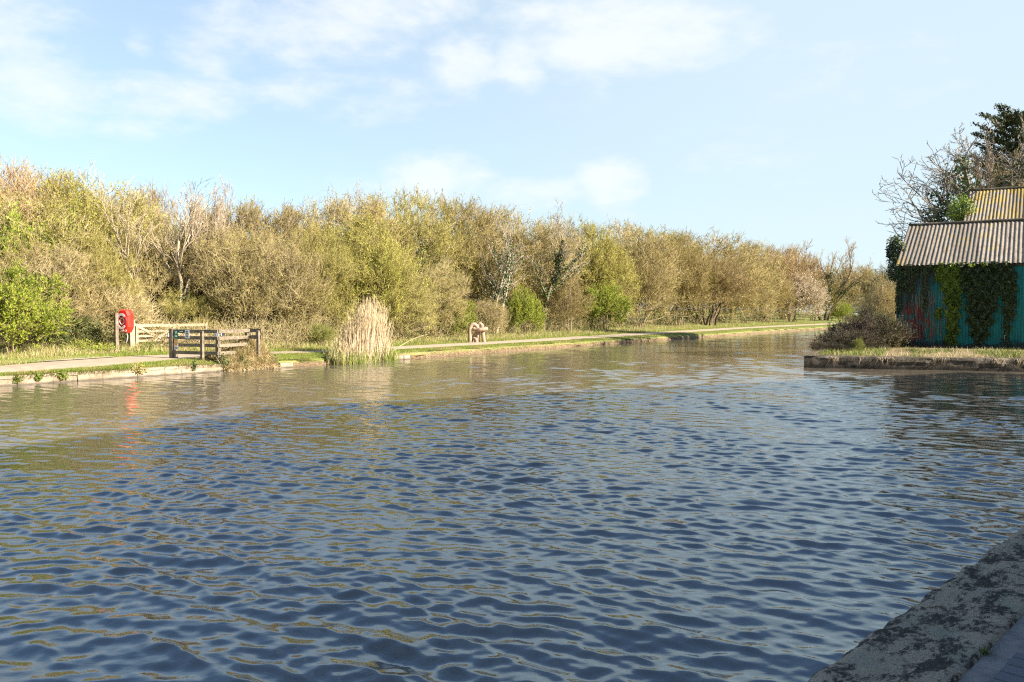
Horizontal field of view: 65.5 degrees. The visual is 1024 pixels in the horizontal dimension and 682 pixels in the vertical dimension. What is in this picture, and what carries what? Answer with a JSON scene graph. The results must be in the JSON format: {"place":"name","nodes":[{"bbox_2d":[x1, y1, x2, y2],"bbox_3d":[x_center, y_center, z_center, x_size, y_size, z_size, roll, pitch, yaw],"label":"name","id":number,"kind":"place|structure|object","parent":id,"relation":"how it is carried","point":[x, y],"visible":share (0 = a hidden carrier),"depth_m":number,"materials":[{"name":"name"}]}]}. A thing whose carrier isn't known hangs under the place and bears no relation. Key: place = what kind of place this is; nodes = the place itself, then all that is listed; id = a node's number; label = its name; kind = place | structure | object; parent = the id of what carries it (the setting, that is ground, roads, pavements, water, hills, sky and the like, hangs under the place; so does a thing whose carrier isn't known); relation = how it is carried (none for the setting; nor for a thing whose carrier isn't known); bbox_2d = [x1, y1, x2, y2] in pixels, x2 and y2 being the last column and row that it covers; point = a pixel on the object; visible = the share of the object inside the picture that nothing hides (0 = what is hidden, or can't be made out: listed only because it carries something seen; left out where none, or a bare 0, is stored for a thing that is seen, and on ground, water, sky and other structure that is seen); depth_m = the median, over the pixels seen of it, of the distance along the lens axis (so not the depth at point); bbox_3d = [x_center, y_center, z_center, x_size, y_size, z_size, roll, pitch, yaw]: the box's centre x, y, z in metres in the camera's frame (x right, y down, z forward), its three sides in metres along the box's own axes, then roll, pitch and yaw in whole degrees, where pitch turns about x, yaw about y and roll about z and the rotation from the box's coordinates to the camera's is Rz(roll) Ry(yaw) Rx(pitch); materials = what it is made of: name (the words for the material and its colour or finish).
{"place":"outdoors","nodes":[
{"label":"outdoors","id":0,"kind":"place"},
{"bbox_2d":[0,322,854,372],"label":"path","id":1,"kind":"structure","parent":0,"point":[76,363],"depth_m":28.87,"materials":[{"name":"beige gravel"}]},
{"bbox_2d":[0,309,861,379],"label":"towpath bank","id":2,"kind":"structure","parent":0,"point":[318,360],"depth_m":56.61,"materials":[{"name":"green plant"}]},
{"bbox_2d":[0,199,57,330],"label":"green bush","id":3,"kind":"object","parent":2,"relation":"on","point":[17,220],"visible":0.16,"depth_m":33.13,"materials":[{"name":"green plant"}]},
{"bbox_2d":[0,151,76,243],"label":"russet tree","id":4,"kind":"object","parent":2,"relation":"on","point":[19,181],"visible":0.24,"depth_m":37.48,"materials":[{"name":"brown plant"}]},
{"bbox_2d":[0,258,81,353],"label":"hawthorn bush","id":5,"kind":"object","parent":2,"relation":"on","point":[37,317],"visible":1,"depth_m":28.43,"materials":[{"name":"green plant"}]},
{"bbox_2d":[1,166,104,227],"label":"russet tree","id":6,"kind":"object","parent":2,"relation":"on","point":[41,183],"visible":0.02,"depth_m":39.91,"materials":[{"name":"brown plant"}]},
{"bbox_2d":[0,233,118,343],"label":"bare shrub","id":7,"kind":"object","parent":2,"relation":"on","point":[56,269],"visible":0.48,"depth_m":32.24,"materials":[{"name":"brown plant"}]},
{"bbox_2d":[0,185,121,334],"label":"willow tree","id":8,"kind":"object","parent":2,"relation":"on","point":[6,204],"visible":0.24,"depth_m":33.86,"materials":[{"name":"green plant"}]},
{"bbox_2d":[15,313,111,346],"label":"ivy bush","id":9,"kind":"object","parent":2,"relation":"on","point":[81,330],"visible":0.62,"depth_m":31.45,"materials":[{"name":"green plant"}]},
{"bbox_2d":[43,198,93,317],"bbox_3d":[-20.088,-3.067,35.578,2.864,6.948,2.852,-1,2,-32],"label":"willow tree","id":10,"kind":"object","parent":2,"relation":"on","point":[70,229],"visible":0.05,"depth_m":35.44,"materials":[{"name":"green plant"}]},
{"bbox_2d":[1,167,165,302],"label":"willow tree","id":11,"kind":"object","parent":2,"relation":"on","point":[73,188],"visible":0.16,"depth_m":37.71,"materials":[{"name":"green plant"}]},
{"bbox_2d":[37,226,148,341],"bbox_3d":[-18.653,-2.351,34.579,5.030,5.313,5.034,1,2,28],"label":"willow shrub","id":12,"kind":"object","parent":2,"relation":"on","point":[110,273],"visible":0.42,"depth_m":34.16,"materials":[{"name":"green plant"}]},
{"bbox_2d":[69,276,168,343],"bbox_3d":[-16.951,-1.247,34.215,4.384,3.339,4.127,1,2,30],"label":"bare shrub","id":13,"kind":"object","parent":2,"relation":"on","point":[117,307],"visible":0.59,"depth_m":33.86,"materials":[{"name":"brown plant"}]},
{"bbox_2d":[114,310,133,350],"bbox_3d":[-15.233,-0.301,31.225,0.580,1.858,0.595,1,2,18],"label":"lifebuoy housing","id":14,"kind":"object","parent":2,"relation":"on","point":[123,321],"visible":1,"depth_m":31.12,"materials":[{"name":"red plastic"}]},
{"bbox_2d":[67,177,184,320],"bbox_3d":[-19.947,-4.088,40.326,8.246,8.222,9.089,-1,2,-23],"label":"willow tree","id":15,"kind":"object","parent":2,"relation":"on","point":[141,200],"visible":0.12,"depth_m":38.94,"materials":[{"name":"green plant"}]},
{"bbox_2d":[0,361,270,385],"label":"stone canal wall","id":16,"kind":"structure","parent":2,"relation":"on","point":[124,373],"depth_m":24.31,"materials":[{"name":"beige stone"}]},
{"bbox_2d":[10,355,308,380],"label":"wall top grass","id":17,"kind":"structure","parent":16,"relation":"on","point":[100,370],"depth_m":24.03,"materials":[{"name":"green plant"}]},
{"bbox_2d":[108,179,185,238],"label":"russet tree","id":18,"kind":"object","parent":2,"relation":"on","point":[153,196],"visible":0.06,"depth_m":43.85,"materials":[{"name":"brown plant"}]},
{"bbox_2d":[74,158,234,342],"bbox_3d":[-16.214,-4.154,36.333,7.057,8.903,7.074,-1,2,-23],"label":"pale bare tree","id":19,"kind":"object","parent":2,"relation":"on","point":[181,286],"visible":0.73,"depth_m":36.42,"materials":[{"name":"pale bark"},{"name":"tan twig"}]},
{"bbox_2d":[106,221,203,339],"bbox_3d":[-17.437,-2.783,37.693,5.060,5.878,5.140,-2,3,-43],"label":"willow shrub","id":20,"kind":"object","parent":2,"relation":"on","point":[145,280],"visible":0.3,"depth_m":36.88,"materials":[{"name":"green plant"}]},
{"bbox_2d":[135,323,206,348],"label":"field gate","id":21,"kind":"structure","parent":2,"relation":"on","point":[137,331],"depth_m":33.36,"materials":[{"name":"brown wood"}]},
{"bbox_2d":[152,286,225,342],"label":"willow shrub","id":22,"kind":"object","parent":2,"relation":"on","point":[172,307],"visible":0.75,"depth_m":36.15,"materials":[{"name":"green plant"}]},
{"bbox_2d":[176,174,244,342],"bbox_3d":[-14.755,-3.883,38.517,3.141,8.466,3.904,0,2,-4],"label":"bare tree","id":23,"kind":"object","parent":2,"relation":"on","point":[217,212],"visible":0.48,"depth_m":37.56,"materials":[{"name":"brown plant"}]},
{"bbox_2d":[159,216,266,333],"bbox_3d":[-14.473,-3.011,39.249,5.328,6.399,5.148,-1,2,-34],"label":"bare shrub","id":24,"kind":"object","parent":2,"relation":"on","point":[202,274],"visible":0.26,"depth_m":38.05,"materials":[{"name":"brown plant"}]},
{"bbox_2d":[169,328,261,362],"bbox_3d":[-10.488,0.153,28.001,3.184,1.186,1.364,0,2,-11],"label":"wooden fence","id":25,"kind":"object","parent":2,"relation":"on","point":[202,353],"visible":0.91,"depth_m":27.90,"materials":[{"name":"brown wood"}]},
{"bbox_2d":[167,198,293,328],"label":"bare tree","id":26,"kind":"object","parent":2,"relation":"on","point":[228,221],"visible":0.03,"depth_m":41.38,"materials":[{"name":"brown plant"}]},
{"bbox_2d":[182,220,301,335],"bbox_3d":[-12.494,-2.698,37.373,5.034,6.093,4.956,2,3,41],"label":"willow shrub","id":27,"kind":"object","parent":2,"relation":"on","point":[227,288],"visible":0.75,"depth_m":36.63,"materials":[{"name":"green plant"}]},
{"bbox_2d":[205,333,282,370],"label":"dry grass tussock","id":28,"kind":"object","parent":2,"relation":"on","point":[249,352],"visible":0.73,"depth_m":28.40,"materials":[{"name":"plant"}]},
{"bbox_2d":[194,192,345,338],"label":"bare tree","id":29,"kind":"object","parent":2,"relation":"on","point":[295,213],"visible":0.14,"depth_m":40.52,"materials":[{"name":"brown plant"}]},
{"bbox_2d":[229,225,339,342],"bbox_3d":[-10.822,-2.642,38.176,5.323,6.066,5.390,-1,2,-21],"label":"bare shrub","id":30,"kind":"object","parent":2,"relation":"on","point":[303,294],"visible":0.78,"depth_m":37.17,"materials":[{"name":"brown plant"}]},
{"bbox_2d":[248,195,381,333],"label":"willow tree","id":31,"kind":"object","parent":2,"relation":"on","point":[323,218],"visible":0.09,"depth_m":44.38,"materials":[{"name":"green plant"}]},
{"bbox_2d":[277,219,364,341],"bbox_3d":[-9.639,-2.862,39.841,4.426,6.370,4.429,0,2,1],"label":"willow shrub","id":32,"kind":"object","parent":2,"relation":"on","point":[327,264],"visible":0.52,"depth_m":39.14,"materials":[{"name":"green plant"}]},
{"bbox_2d":[301,320,340,344],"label":"green bush","id":33,"kind":"object","parent":2,"relation":"on","point":[327,331],"visible":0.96,"depth_m":37.16,"materials":[{"name":"green plant"}]},
{"bbox_2d":[283,182,419,334],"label":"bare tree","id":34,"kind":"object","parent":2,"relation":"on","point":[375,208],"visible":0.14,"depth_m":45.03,"materials":[{"name":"brown plant"}]},
{"bbox_2d":[323,296,406,364],"bbox_3d":[-6.045,-0.509,32.493,1.573,2.862,3.931,1,2,35],"label":"reed clump","id":35,"kind":"object","parent":2,"relation":"on","point":[363,337],"visible":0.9,"depth_m":32.35,"materials":[{"name":"plant"}]},
{"bbox_2d":[314,209,435,327],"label":"willow tree","id":36,"kind":"object","parent":2,"relation":"on","point":[390,266],"visible":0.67,"depth_m":41.70,"materials":[{"name":"green plant"}]},
{"bbox_2d":[358,265,446,340],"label":"willow shrub","id":37,"kind":"object","parent":2,"relation":"on","point":[416,303],"visible":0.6,"depth_m":43.26,"materials":[{"name":"green plant"}]},
{"bbox_2d":[0,307,817,349],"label":"undergrowth","id":38,"kind":"object","parent":2,"relation":"on","point":[300,337],"visible":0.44,"depth_m":37.52,"materials":[{"name":"green plant"}]},
{"bbox_2d":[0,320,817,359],"bbox_3d":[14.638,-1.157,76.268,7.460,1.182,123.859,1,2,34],"label":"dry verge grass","id":39,"kind":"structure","parent":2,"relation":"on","point":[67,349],"depth_m":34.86,"materials":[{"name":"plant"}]},
{"bbox_2d":[358,183,464,329],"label":"willow tree","id":40,"kind":"object","parent":2,"relation":"on","point":[441,241],"visible":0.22,"depth_m":49.49,"materials":[{"name":"green plant"}]},
{"bbox_2d":[0,321,823,360],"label":"verge grass","id":41,"kind":"structure","parent":2,"relation":"on","point":[62,348],"depth_m":35.64,"materials":[{"name":"green plant"}]},
{"bbox_2d":[0,322,831,375],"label":"grass","id":42,"kind":"structure","parent":2,"relation":"on","point":[163,363],"depth_m":33.03,"materials":[{"name":"green plant"}]},
{"bbox_2d":[393,190,453,335],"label":"ivy clad tree","id":43,"kind":"object","parent":2,"relation":"on","point":[421,250],"visible":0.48,"depth_m":49.59,"materials":[{"name":"green plant"}]},
{"bbox_2d":[0,220,863,338],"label":"wood thicket","id":44,"kind":"object","parent":2,"relation":"on","point":[416,285],"visible":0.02,"depth_m":51.81,"materials":[{"name":"plant"}]},
{"bbox_2d":[371,187,497,331],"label":"willow tree","id":45,"kind":"object","parent":2,"relation":"on","point":[476,266],"visible":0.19,"depth_m":54.23,"materials":[{"name":"green plant"}]},
{"bbox_2d":[406,259,472,337],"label":"willow shrub","id":46,"kind":"object","parent":2,"relation":"on","point":[445,285],"visible":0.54,"depth_m":46.24,"materials":[{"name":"green plant"}]},
{"bbox_2d":[433,293,477,338],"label":"hawthorn bush","id":47,"kind":"object","parent":2,"relation":"on","point":[468,320],"visible":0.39,"depth_m":47.64,"materials":[{"name":"green plant"}]},
{"bbox_2d":[468,322,487,342],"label":"knot sculpture","id":48,"kind":"object","parent":2,"relation":"on","point":[479,327],"visible":0.91,"depth_m":43.61,"materials":[{"name":"beige stone"}]},
{"bbox_2d":[428,188,532,330],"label":"bare tree","id":49,"kind":"object","parent":2,"relation":"on","point":[470,212],"visible":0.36,"depth_m":55.13,"materials":[{"name":"brown plant"}]},
{"bbox_2d":[471,300,511,335],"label":"bare shrub","id":50,"kind":"object","parent":2,"relation":"on","point":[499,318],"visible":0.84,"depth_m":50.96,"materials":[{"name":"brown plant"}]},
{"bbox_2d":[469,203,530,335],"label":"ivy clad tree","id":51,"kind":"object","parent":2,"relation":"on","point":[508,263],"visible":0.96,"depth_m":52.84,"materials":[{"name":"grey plant"}]},
{"bbox_2d":[452,200,556,329],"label":"bare tree","id":52,"kind":"object","parent":2,"relation":"on","point":[508,217],"visible":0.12,"depth_m":62.61,"materials":[{"name":"brown plant"}]},
{"bbox_2d":[504,280,548,334],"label":"hawthorn bush","id":53,"kind":"object","parent":2,"relation":"on","point":[529,308],"visible":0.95,"depth_m":54.36,"materials":[{"name":"green plant"}]},
{"bbox_2d":[488,212,591,328],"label":"willow tree","id":54,"kind":"object","parent":2,"relation":"on","point":[550,249],"visible":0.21,"depth_m":62.05,"materials":[{"name":"brown plant"}]},
{"bbox_2d":[526,200,590,331],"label":"bare tree","id":55,"kind":"object","parent":2,"relation":"on","point":[556,271],"visible":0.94,"depth_m":60.10,"materials":[{"name":"brown plant"}]},
{"bbox_2d":[537,274,595,330],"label":"bare shrub","id":56,"kind":"object","parent":2,"relation":"on","point":[575,308],"visible":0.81,"depth_m":60.49,"materials":[{"name":"brown plant"}]},
{"bbox_2d":[531,215,633,327],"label":"willow tree","id":57,"kind":"object","parent":2,"relation":"on","point":[590,267],"visible":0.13,"depth_m":68.66,"materials":[{"name":"brown plant"}]},
{"bbox_2d":[553,220,646,329],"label":"willow tree","id":58,"kind":"object","parent":2,"relation":"on","point":[613,270],"visible":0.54,"depth_m":67.99,"materials":[{"name":"green plant"}]},
{"bbox_2d":[577,277,633,329],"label":"hawthorn bush","id":59,"kind":"object","parent":2,"relation":"on","point":[598,309],"visible":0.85,"depth_m":65.78,"materials":[{"name":"green plant"}]},
{"bbox_2d":[384,326,835,357],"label":"canal bank edge","id":60,"kind":"object","parent":2,"relation":"on","point":[554,344],"visible":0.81,"depth_m":43.19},
{"bbox_2d":[580,216,688,325],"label":"willow tree","id":61,"kind":"object","parent":2,"relation":"on","point":[632,233],"visible":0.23,"depth_m":77.01,"materials":[{"name":"green plant"}]},
{"bbox_2d":[613,230,685,327],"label":"willow tree","id":62,"kind":"object","parent":2,"relation":"on","point":[658,287],"visible":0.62,"depth_m":74.94,"materials":[{"name":"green plant"}]},
{"bbox_2d":[613,223,730,324],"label":"willow tree","id":63,"kind":"object","parent":2,"relation":"on","point":[704,247],"visible":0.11,"depth_m":87.91,"materials":[{"name":"brown plant"}]},
{"bbox_2d":[635,228,716,326],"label":"willow tree","id":64,"kind":"object","parent":2,"relation":"on","point":[696,284],"visible":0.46,"depth_m":84.09,"materials":[{"name":"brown plant"}]},
{"bbox_2d":[671,249,759,325],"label":"dark stemmed willow","id":65,"kind":"object","parent":2,"relation":"on","point":[727,288],"visible":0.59,"depth_m":88.60,"materials":[{"name":"brown plant"}]},
{"bbox_2d":[659,224,772,322],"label":"bare tree","id":66,"kind":"object","parent":2,"relation":"on","point":[740,258],"visible":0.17,"depth_m":98.76,"materials":[{"name":"brown plant"}]},
{"bbox_2d":[675,236,797,322],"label":"willow tree","id":67,"kind":"object","parent":2,"relation":"on","point":[768,265],"visible":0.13,"depth_m":106.68,"materials":[{"name":"brown plant"}]},
{"bbox_2d":[722,266,779,323],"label":"bare shrub","id":68,"kind":"object","parent":2,"relation":"on","point":[761,298],"visible":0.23,"depth_m":106.09,"materials":[{"name":"brown plant"}]},
{"bbox_2d":[720,241,809,320],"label":"russet tree","id":69,"kind":"object","parent":2,"relation":"on","point":[791,271],"visible":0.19,"depth_m":121.82,"materials":[{"name":"brown plant"}]},
{"bbox_2d":[745,265,798,322],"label":"bare shrub","id":70,"kind":"object","parent":2,"relation":"on","point":[789,294],"visible":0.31,"depth_m":116.53,"materials":[{"name":"brown plant"}]},
{"bbox_2d":[751,271,831,321],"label":"blossom bush","id":71,"kind":"object","parent":2,"relation":"on","point":[812,292],"visible":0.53,"depth_m":119.80,"materials":[{"name":"beige plant"}]},
{"bbox_2d":[763,243,830,319],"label":"russet tree","id":72,"kind":"object","parent":2,"relation":"on","point":[807,264],"visible":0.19,"depth_m":138.06,"materials":[{"name":"brown plant"}]},
{"bbox_2d":[791,278,845,319],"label":"willow shrub","id":73,"kind":"object","parent":2,"relation":"on","point":[834,298],"visible":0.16,"depth_m":141.38,"materials":[{"name":"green plant"}]},
{"bbox_2d":[784,238,873,320],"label":"fan shaped tree","id":74,"kind":"object","parent":2,"relation":"on","point":[828,277],"visible":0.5,"depth_m":139.72,"materials":[{"name":"brown plant"}]},
{"bbox_2d":[821,262,894,317],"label":"bare tree","id":75,"kind":"object","parent":2,"relation":"on","point":[855,292],"visible":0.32,"depth_m":171.17,"materials":[{"name":"brown plant"}]},
{"bbox_2d":[0,329,1023,681],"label":"canal water","id":76,"kind":"structure","parent":0,"point":[762,507],"depth_m":7.98,"materials":[{"name":"blue liquid"}]},
{"bbox_2d":[804,352,1023,371],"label":"concrete wharf wall","id":77,"kind":"structure","parent":76,"relation":"in","point":[927,363],"depth_m":28.19,"materials":[{"name":"grey concrete"}]},
{"bbox_2d":[0,0,1023,313],"label":"sky","id":78,"kind":"structure","parent":0,"point":[778,121],"materials":[{"name":"blue"}]},
{"bbox_2d":[816,333,1023,357],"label":"wharf ground","id":79,"kind":"structure","parent":0,"point":[951,353],"depth_m":30.27,"materials":[{"name":"green plant"}]},
{"bbox_2d":[804,340,855,352],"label":"bramble bush","id":80,"kind":"object","parent":79,"relation":"on","point":[825,345],"visible":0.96,"depth_m":31.06,"materials":[{"name":"brown plant"}]},
{"bbox_2d":[809,325,884,350],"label":"bramble bush","id":81,"kind":"object","parent":79,"relation":"on","point":[843,336],"visible":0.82,"depth_m":31.81,"materials":[{"name":"brown plant"}]},
{"bbox_2d":[854,262,896,312],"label":"bare shrub","id":82,"kind":"object","parent":79,"relation":"on","point":[869,284],"visible":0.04,"depth_m":59.88,"materials":[{"name":"brown plant"}]},
{"bbox_2d":[838,306,917,348],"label":"bramble bush","id":83,"kind":"object","parent":79,"relation":"on","point":[871,324],"visible":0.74,"depth_m":32.82,"materials":[{"name":"brown plant"}]},
{"bbox_2d":[864,278,895,341],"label":"bare shrub","id":84,"kind":"object","parent":79,"relation":"on","point":[877,303],"visible":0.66,"depth_m":39.75,"materials":[{"name":"brown plant"}]},
{"bbox_2d":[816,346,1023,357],"bbox_3d":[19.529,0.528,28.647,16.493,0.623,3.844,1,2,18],"label":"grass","id":85,"kind":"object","parent":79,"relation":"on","point":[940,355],"visible":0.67,"depth_m":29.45,"materials":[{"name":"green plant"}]},
{"bbox_2d":[872,116,1023,240],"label":"bare sycamore","id":86,"kind":"object","parent":79,"relation":"on","point":[963,167],"visible":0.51,"depth_m":45.01,"materials":[{"name":"grey plant"}]},
{"bbox_2d":[891,339,1023,349],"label":"wall foot weeds","id":87,"kind":"object","parent":79,"relation":"on","point":[915,345],"depth_m":32.67,"materials":[{"name":"green plant"}]},
{"bbox_2d":[896,218,1023,348],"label":"corrugated shed","id":88,"kind":"structure","parent":79,"relation":"on","point":[976,241],"depth_m":33.53,"materials":[{"name":"metal"}]},
{"bbox_2d":[885,234,906,264],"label":"roof ivy","id":89,"kind":"object","parent":88,"relation":"attached to","point":[891,249],"visible":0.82,"depth_m":35.30,"materials":[{"name":"green plant"}]},
{"bbox_2d":[894,263,938,328],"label":"climbing ivy","id":90,"kind":"object","parent":88,"relation":"attached to","point":[909,277],"visible":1,"depth_m":33.65,"materials":[{"name":"green plant"}]},
{"bbox_2d":[901,282,946,345],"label":"bare creeper","id":91,"kind":"object","parent":88,"relation":"attached to","point":[925,316],"visible":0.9,"depth_m":33.52,"materials":[{"name":"brown plant"}]},
{"bbox_2d":[934,262,962,347],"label":"climbing ivy","id":92,"kind":"object","parent":88,"relation":"attached to","point":[951,289],"visible":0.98,"depth_m":33.00,"materials":[{"name":"green plant"}]},
{"bbox_2d":[958,261,1011,347],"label":"climbing ivy","id":93,"kind":"object","parent":88,"relation":"attached to","point":[983,308],"visible":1,"depth_m":32.47,"materials":[{"name":"green plant"}]},
{"bbox_2d":[1000,261,1017,347],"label":"climbing ivy","id":94,"kind":"object","parent":88,"relation":"attached to","point":[1011,289],"visible":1,"depth_m":32.08,"materials":[{"name":"green plant"}]},
{"bbox_2d":[929,103,1023,221],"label":"conifer tree","id":95,"kind":"object","parent":79,"relation":"on","point":[1011,121],"visible":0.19,"depth_m":53.01,"materials":[{"name":"green plant"}]},
{"bbox_2d":[963,186,1023,220],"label":"shed","id":96,"kind":"structure","parent":79,"relation":"on","point":[1003,203],"depth_m":41.35,"materials":[{"name":"metal"}]},
{"bbox_2d":[946,192,977,220],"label":"roof ivy","id":97,"kind":"object","parent":96,"relation":"attached to","point":[955,215],"visible":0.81,"depth_m":41.55,"materials":[{"name":"green plant"}]},
{"bbox_2d":[963,114,1023,197],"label":"bare tree","id":98,"kind":"object","parent":79,"relation":"on","point":[989,166],"visible":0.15,"depth_m":45.01,"materials":[{"name":"brown plant"}]},
{"bbox_2d":[958,615,1023,681],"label":"quay pavement","id":99,"kind":"structure","parent":0,"point":[1008,645],"depth_m":3.75,"materials":[{"name":"concrete"}]},
{"bbox_2d":[990,652,1023,681],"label":"brick paving","id":100,"kind":"structure","parent":99,"relation":"on","point":[1012,670],"depth_m":3.58,"materials":[{"name":"grey brick"}]},
{"label":"ground","id":101,"kind":"structure","parent":0,"visible":0},
{"bbox_2d":[807,527,1023,681],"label":"quay coping","id":102,"kind":"object","parent":101,"relation":"on","point":[945,630],"visible":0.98,"depth_m":4.03,"materials":[{"name":"grey concrete"}]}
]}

